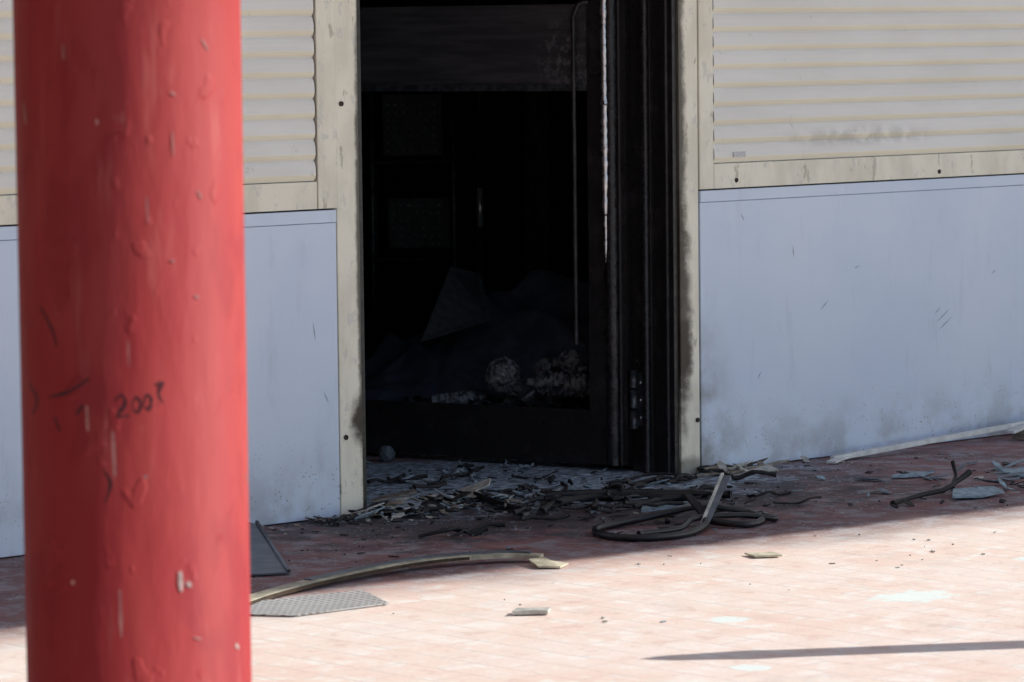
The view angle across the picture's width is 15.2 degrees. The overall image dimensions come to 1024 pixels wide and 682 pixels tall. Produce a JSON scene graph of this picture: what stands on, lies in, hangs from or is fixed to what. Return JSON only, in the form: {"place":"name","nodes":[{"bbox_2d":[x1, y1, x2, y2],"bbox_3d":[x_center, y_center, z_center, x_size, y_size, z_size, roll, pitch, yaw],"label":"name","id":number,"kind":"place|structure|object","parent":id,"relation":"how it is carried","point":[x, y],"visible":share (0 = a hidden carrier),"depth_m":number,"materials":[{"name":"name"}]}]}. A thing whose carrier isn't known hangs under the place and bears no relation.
{"place":"outdoors","nodes":[
{"label":"outdoors","id":0,"kind":"place"},
{"bbox_2d":[368,91,458,355],"bbox_3d":[-0.437,-0.618,17.199,0.390,1.500,0.442,-1,5,0],"label":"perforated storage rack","id":1,"kind":"object","parent":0,"point":[412,124],"visible":0.95,"depth_m":16.99,"materials":[{"name":"metal"}]},
{"bbox_2d":[0,329,1023,681],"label":"brick pavement","id":2,"kind":"structure","parent":0,"point":[862,609],"depth_m":10.40,"materials":[{"name":"brick"}]},
{"bbox_2d":[12,0,251,681],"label":"red column","id":3,"kind":"structure","parent":2,"relation":"on","point":[130,214],"depth_m":6.65,"materials":[{"name":"paint"}]},
{"bbox_2d":[249,520,290,575],"bbox_3d":[-0.843,0.602,11.161,0.307,0.032,0.992,-1,5,-9],"label":"grey metal plate","id":4,"kind":"object","parent":2,"relation":"on","point":[266,558],"visible":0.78,"depth_m":11.01,"materials":[{"name":"metal"}]},
{"bbox_2d":[250,590,388,615],"bbox_3d":[-0.534,0.693,10.131,0.480,0.010,0.270,-5,6,-43],"label":"perforated metal sheet","id":5,"kind":"object","parent":2,"relation":"on","point":[312,604],"visible":0.82,"depth_m":10.13,"materials":[{"name":"grey metal"}]},
{"bbox_2d":[378,445,395,461],"bbox_3d":[-0.443,0.399,13.552,0.063,0.062,0.063,-5,6,-43],"label":"crumpled foil ball","id":6,"kind":"object","parent":2,"relation":"on","point":[386,453],"visible":1,"depth_m":13.53,"materials":[{"name":"grey metal"}]},
{"bbox_2d":[250,550,567,605],"bbox_3d":[-0.374,0.650,10.535,1.253,0.028,0.326,-5,6,-43],"label":"bent trim strip","id":7,"kind":"object","parent":2,"relation":"on","point":[538,560],"visible":0.9,"depth_m":10.75,"materials":[{"name":"grey metal"}]},
{"bbox_2d":[365,268,589,408],"bbox_3d":[0.005,0.007,14.948,1.250,0.535,1.900,-1,5,0],"label":"crumpled blue tarpaulin","id":8,"kind":"object","parent":2,"relation":"on","point":[527,326],"visible":0.52,"depth_m":14.81,"materials":[{"name":"plastic"}]},
{"bbox_2d":[420,266,490,342],"bbox_3d":[-0.180,-0.148,14.846,0.195,0.266,0.591,1,5,15],"label":"leaning grey board","id":9,"kind":"object","parent":8,"relation":"on","point":[461,303],"visible":1,"depth_m":14.85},
{"bbox_2d":[475,0,483,285],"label":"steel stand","id":10,"kind":"object","parent":2,"relation":"on","point":[480,218],"visible":0.41,"depth_m":15.59,"materials":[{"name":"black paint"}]},
{"bbox_2d":[399,366,589,409],"bbox_3d":[-0.043,0.213,14.115,0.801,0.284,0.679,-1,5,-2],"label":"burnt rubbish heap","id":11,"kind":"object","parent":2,"relation":"on","point":[519,390],"visible":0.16,"depth_m":13.97,"materials":[{"name":"plastic"}]},
{"bbox_2d":[485,356,521,392],"bbox_3d":[-0.031,0.124,13.954,0.132,0.134,0.128,-5,6,-43],"label":"crumpled foil ball","id":12,"kind":"object","parent":11,"relation":"on","point":[502,374],"visible":1,"depth_m":13.91,"materials":[{"name":"metal"}]},
{"bbox_2d":[429,357,589,403],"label":"melted plastic bottles","id":13,"kind":"object","parent":11,"relation":"on","point":[575,378],"visible":0.87,"depth_m":13.86,"materials":[{"name":"grey plastic"}]},
{"bbox_2d":[557,349,581,372],"bbox_3d":[0.210,0.077,14.050,0.093,0.095,0.092,-5,6,-43],"label":"crumpled foil ball","id":14,"kind":"object","parent":11,"relation":"on","point":[567,359],"visible":0.77,"depth_m":14.02,"materials":[{"name":"metal"}]},
{"bbox_2d":[9,0,1023,332],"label":"wall structure","id":15,"kind":"object","parent":2,"relation":"on","point":[409,292],"depth_m":18.96,"materials":[{"name":"paint"}]},
{"bbox_2d":[0,174,1023,557],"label":"wall panels","id":16,"kind":"object","parent":15,"relation":"attached to","point":[870,354],"visible":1,"depth_m":13.38,"materials":[{"name":"blue paint"}]},
{"bbox_2d":[0,173,1023,557],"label":"panel joints","id":17,"kind":"object","parent":16,"relation":"attached to","point":[704,189],"visible":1,"depth_m":13.40,"materials":[{"name":"grey metal"}]},
{"bbox_2d":[313,215,994,402],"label":"paint scuffs","id":18,"kind":"object","parent":16,"relation":"attached to","point":[760,372],"visible":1,"depth_m":13.48,"materials":[{"name":"grey paint"}]},
{"bbox_2d":[0,0,1023,516],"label":"cream trim","id":19,"kind":"structure","parent":15,"relation":"attached to","point":[334,184],"depth_m":12.95,"materials":[{"name":"paint"}]},
{"bbox_2d":[0,0,315,194],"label":"roller shutter","id":20,"kind":"object","parent":19,"relation":"attached to","point":[278,87],"visible":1,"depth_m":11.73,"materials":[{"name":"beige paint"}]},
{"bbox_2d":[339,101,940,439],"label":"bolts","id":21,"kind":"object","parent":19,"relation":"attached to","point":[341,103],"visible":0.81,"depth_m":12.00,"materials":[{"name":"black metal"}]},
{"bbox_2d":[713,0,1023,162],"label":"roller shutter","id":22,"kind":"object","parent":19,"relation":"attached to","point":[804,79],"visible":1,"depth_m":13.58,"materials":[{"name":"beige paint"}]},
{"bbox_2d":[733,151,745,156],"bbox_3d":[0.779,-0.639,13.150,0.060,0.018,0.002,-5,6,-43],"label":"label","id":23,"kind":"object","parent":22,"relation":"attached to","point":[739,154],"visible":1,"depth_m":13.15,"materials":[{"name":"white paper"}]},
{"bbox_2d":[356,0,678,509],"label":"charred door frame","id":24,"kind":"object","parent":15,"relation":"attached to","point":[653,130],"visible":0.49,"depth_m":13.03,"materials":[{"name":"black paint"}]},
{"bbox_2d":[360,0,632,465],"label":"burnt door leaf","id":25,"kind":"object","parent":24,"relation":"attached to","point":[582,45],"visible":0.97,"depth_m":13.24,"materials":[{"name":"black paint"}]},
{"bbox_2d":[629,370,642,428],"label":"door hinges","id":26,"kind":"object","parent":24,"relation":"attached to","point":[636,398],"depth_m":13.13,"materials":[{"name":"metal"}]},
{"bbox_2d":[249,448,1023,622],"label":"fire debris","id":27,"kind":"object","parent":2,"relation":"on","point":[418,506],"visible":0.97,"depth_m":12.32,"materials":[{"name":"grey wood"}]},
{"bbox_2d":[683,473,730,524],"bbox_3d":[0.617,0.484,11.701,0.164,0.148,0.145,-2,5,-20],"label":"leaning metal strip","id":28,"kind":"object","parent":2,"relation":"on","point":[715,498],"visible":0.93,"depth_m":11.71,"materials":[{"name":"paint"}]},
{"bbox_2d":[453,460,971,541],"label":"burnt hoses and cables","id":29,"kind":"object","parent":2,"relation":"on","point":[651,535],"visible":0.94,"depth_m":11.76,"materials":[{"name":"black rubber"}]},
{"bbox_2d":[694,421,1023,476],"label":"broken metal and wood strips","id":30,"kind":"object","parent":2,"relation":"on","point":[1016,431],"visible":0.99,"depth_m":13.70,"materials":[{"name":"grey metal"}]}
]}

